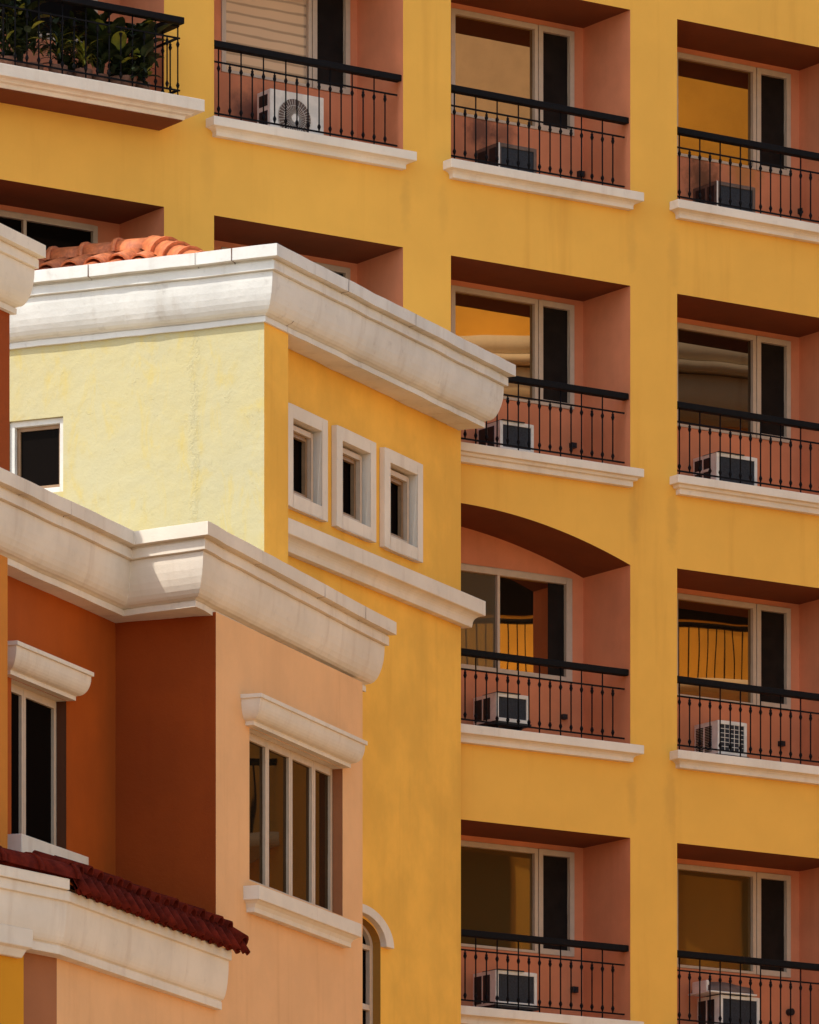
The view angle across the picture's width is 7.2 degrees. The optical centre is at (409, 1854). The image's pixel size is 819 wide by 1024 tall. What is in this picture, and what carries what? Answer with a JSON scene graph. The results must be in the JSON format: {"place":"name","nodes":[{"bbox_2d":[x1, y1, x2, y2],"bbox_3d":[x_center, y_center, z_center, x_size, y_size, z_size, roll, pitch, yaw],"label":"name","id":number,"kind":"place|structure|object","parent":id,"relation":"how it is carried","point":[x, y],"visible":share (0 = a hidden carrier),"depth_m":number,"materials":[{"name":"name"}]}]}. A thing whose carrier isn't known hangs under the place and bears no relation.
{"place":"outdoors","nodes":[
{"label":"outdoors","id":0,"kind":"place"},
{"label":"ground","id":1,"kind":"structure","parent":0,"visible":0},
{"bbox_2d":[0,223,45,471],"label":"side wing","id":2,"kind":"structure","parent":1,"relation":"on","point":[21,254],"depth_m":62.47,"materials":[{"name":"paint"}]},
{"bbox_2d":[0,846,249,1023],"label":"tiled bay","id":3,"kind":"object","parent":1,"relation":"on","point":[47,919],"visible":1,"depth_m":58.64,"materials":[{"name":"beige paint"}]},
{"bbox_2d":[0,467,396,1023],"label":"peach block","id":4,"kind":"structure","parent":1,"relation":"on","point":[181,713],"depth_m":62.12,"materials":[{"name":"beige paint"}]},
{"bbox_2d":[11,683,55,845],"bbox_3d":[-3.589,-10.112,60.586,0.050,1.460,1.439,0,0,21],"label":"window","id":5,"kind":"structure","parent":4,"relation":"in","point":[33,715],"depth_m":60.80,"materials":[{"name":"black glass"}]},
{"bbox_2d":[249,732,331,911],"bbox_3d":[-1.217,-10.117,63.947,0.050,1.477,2.530,0,0,20],"label":"window","id":6,"kind":"structure","parent":4,"relation":"in","point":[290,793],"depth_m":64.02,"materials":[{"name":"glass"}]},
{"bbox_2d":[10,235,515,1023],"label":"corner tower","id":7,"kind":"structure","parent":1,"relation":"on","point":[294,409],"depth_m":65.64,"materials":[{"name":"yellow paint"}]},
{"bbox_2d":[10,417,62,491],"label":"window","id":8,"kind":"structure","parent":7,"relation":"in","point":[36,446],"depth_m":65.14,"materials":[{"name":"white paint"}]},
{"bbox_2d":[288,402,327,521],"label":"window","id":9,"kind":"structure","parent":7,"relation":"in","point":[307,431],"depth_m":65.61,"materials":[{"name":"beige paint"}]},
{"bbox_2d":[331,425,375,542],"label":"window","id":10,"kind":"structure","parent":7,"relation":"in","point":[353,456],"depth_m":66.62,"materials":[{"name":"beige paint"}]},
{"bbox_2d":[363,926,372,1023],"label":"window","id":11,"kind":"structure","parent":7,"relation":"in","point":[367,941],"depth_m":67.07,"materials":[{"name":"white glass"}]},
{"bbox_2d":[380,447,422,562],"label":"window","id":12,"kind":"structure","parent":7,"relation":"in","point":[401,477],"depth_m":67.66,"materials":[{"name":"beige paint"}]},
{"bbox_2d":[0,0,818,1023],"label":"apartment building","id":13,"kind":"structure","parent":1,"relation":"on","point":[624,302],"depth_m":70.81,"materials":[{"name":"yellow paint"}]},
{"bbox_2d":[0,0,43,64],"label":"potted plant","id":14,"kind":"object","parent":13,"relation":"on","point":[9,39],"visible":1,"depth_m":65.85,"materials":[{"name":"green plant"}]},
{"bbox_2d":[0,0,53,67],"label":"potted plant","id":15,"kind":"object","parent":13,"relation":"on","point":[33,6],"visible":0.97,"depth_m":66.05,"materials":[{"name":"green plant"}]},
{"bbox_2d":[25,7,53,69],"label":"potted plant","id":16,"kind":"object","parent":13,"relation":"on","point":[34,43],"visible":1,"depth_m":66.08,"materials":[{"name":"green plant"}]},
{"bbox_2d":[0,0,97,40],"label":"window","id":17,"kind":"structure","parent":13,"relation":"in","point":[51,7],"depth_m":67.57,"materials":[{"name":"black glass"}]},
{"bbox_2d":[0,210,97,249],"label":"window","id":18,"kind":"structure","parent":13,"relation":"in","point":[47,231],"depth_m":67.53,"materials":[{"name":"black glass"}]},
{"bbox_2d":[41,25,81,74],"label":"potted plant","id":19,"kind":"object","parent":13,"relation":"on","point":[56,49],"visible":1,"depth_m":66.16,"materials":[{"name":"green plant"}]},
{"bbox_2d":[41,10,92,75],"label":"potted plant","id":20,"kind":"object","parent":13,"relation":"on","point":[79,33],"visible":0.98,"depth_m":66.40,"materials":[{"name":"green plant"}]},
{"bbox_2d":[65,35,104,78],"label":"potted plant","id":21,"kind":"object","parent":13,"relation":"on","point":[82,53],"visible":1,"depth_m":66.31,"materials":[{"name":"green plant"}]},
{"bbox_2d":[67,8,123,81],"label":"potted plant","id":22,"kind":"object","parent":13,"relation":"on","point":[94,16],"visible":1,"depth_m":66.46,"materials":[{"name":"green plant"}]},
{"bbox_2d":[102,16,146,84],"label":"potted plant","id":23,"kind":"object","parent":13,"relation":"on","point":[115,42],"visible":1,"depth_m":66.54,"materials":[{"name":"green plant"}]},
{"bbox_2d":[105,44,160,86],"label":"potted plant","id":24,"kind":"object","parent":13,"relation":"on","point":[128,67],"visible":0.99,"depth_m":66.53,"materials":[{"name":"green plant"}]},
{"bbox_2d":[125,18,173,89],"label":"potted plant","id":25,"kind":"object","parent":13,"relation":"on","point":[148,24],"visible":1,"depth_m":66.74,"materials":[{"name":"green plant"}]},
{"bbox_2d":[221,0,349,94],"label":"window","id":26,"kind":"structure","parent":13,"relation":"in","point":[316,29],"depth_m":69.24,"materials":[{"name":"beige glass"}]},
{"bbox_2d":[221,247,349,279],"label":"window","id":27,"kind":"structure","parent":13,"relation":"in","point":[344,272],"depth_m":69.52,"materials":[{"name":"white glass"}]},
{"bbox_2d":[257,88,323,134],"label":"outdoor fan unit","id":28,"kind":"object","parent":13,"relation":"on","point":[291,107],"visible":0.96,"depth_m":68.65,"materials":[{"name":"metal"}]},
{"bbox_2d":[473,691,530,730],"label":"air conditioner","id":29,"kind":"object","parent":13,"relation":"attached to","point":[502,707],"visible":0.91,"depth_m":70.32,"materials":[{"name":"plastic"}]},
{"bbox_2d":[477,419,533,452],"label":"air conditioner","id":30,"kind":"object","parent":13,"relation":"on","point":[512,431],"visible":0.52,"depth_m":70.34,"materials":[{"name":"plastic"}]},
{"bbox_2d":[473,969,538,1011],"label":"air conditioner","id":31,"kind":"object","parent":13,"relation":"on","point":[502,985],"visible":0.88,"depth_m":70.33,"materials":[{"name":"plastic"}]},
{"bbox_2d":[476,142,536,172],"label":"air conditioner","id":32,"kind":"object","parent":13,"relation":"attached to","point":[512,153],"visible":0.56,"depth_m":70.34,"materials":[{"name":"plastic"}]},
{"bbox_2d":[451,8,573,135],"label":"window","id":33,"kind":"structure","parent":13,"relation":"in","point":[490,53],"depth_m":70.86,"materials":[{"name":"glass"}]},
{"bbox_2d":[451,285,573,409],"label":"window","id":34,"kind":"structure","parent":13,"relation":"in","point":[536,336],"depth_m":70.95,"materials":[{"name":"glass"}]},
{"bbox_2d":[461,563,571,681],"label":"window","id":35,"kind":"structure","parent":13,"relation":"in","point":[528,614],"depth_m":70.91,"materials":[{"name":"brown glass"}]},
{"bbox_2d":[461,840,573,956],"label":"window","id":36,"kind":"structure","parent":13,"relation":"in","point":[508,889],"depth_m":70.89,"materials":[{"name":"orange glass"}]},
{"bbox_2d":[694,720,748,757],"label":"air conditioner","id":37,"kind":"object","parent":13,"relation":"on","point":[725,734],"visible":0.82,"depth_m":72.00,"materials":[{"name":"plastic"}]},
{"bbox_2d":[693,181,754,212],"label":"air conditioner","id":38,"kind":"object","parent":13,"relation":"on","point":[735,193],"visible":0.48,"depth_m":72.02,"materials":[{"name":"plastic"}]},
{"bbox_2d":[693,451,756,485],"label":"air conditioner","id":39,"kind":"object","parent":13,"relation":"on","point":[735,464],"visible":0.44,"depth_m":72.02,"materials":[{"name":"plastic"}]},
{"bbox_2d":[697,993,759,1023],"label":"air conditioner","id":40,"kind":"object","parent":13,"relation":"attached to","point":[735,1008],"visible":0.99,"depth_m":72.05,"materials":[{"name":"plastic"}]},
{"bbox_2d":[688,980,756,996],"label":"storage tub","id":41,"kind":"object","parent":40,"relation":"on","point":[725,988],"visible":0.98,"depth_m":71.95,"materials":[{"name":"grey plastic"}]},
{"bbox_2d":[677,52,790,175],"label":"window","id":42,"kind":"structure","parent":13,"relation":"in","point":[715,96],"depth_m":72.58,"materials":[{"name":"glass"}]},
{"bbox_2d":[677,322,790,442],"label":"window","id":43,"kind":"structure","parent":13,"relation":"in","point":[718,368],"depth_m":72.58,"materials":[{"name":"glass"}]},
{"bbox_2d":[677,593,790,708],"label":"window","id":44,"kind":"structure","parent":13,"relation":"in","point":[724,640],"depth_m":72.58,"materials":[{"name":"clear glass"}]},
{"bbox_2d":[677,864,790,977],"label":"window","id":45,"kind":"structure","parent":13,"relation":"in","point":[722,911],"depth_m":72.58,"materials":[{"name":"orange glass"}]}
]}

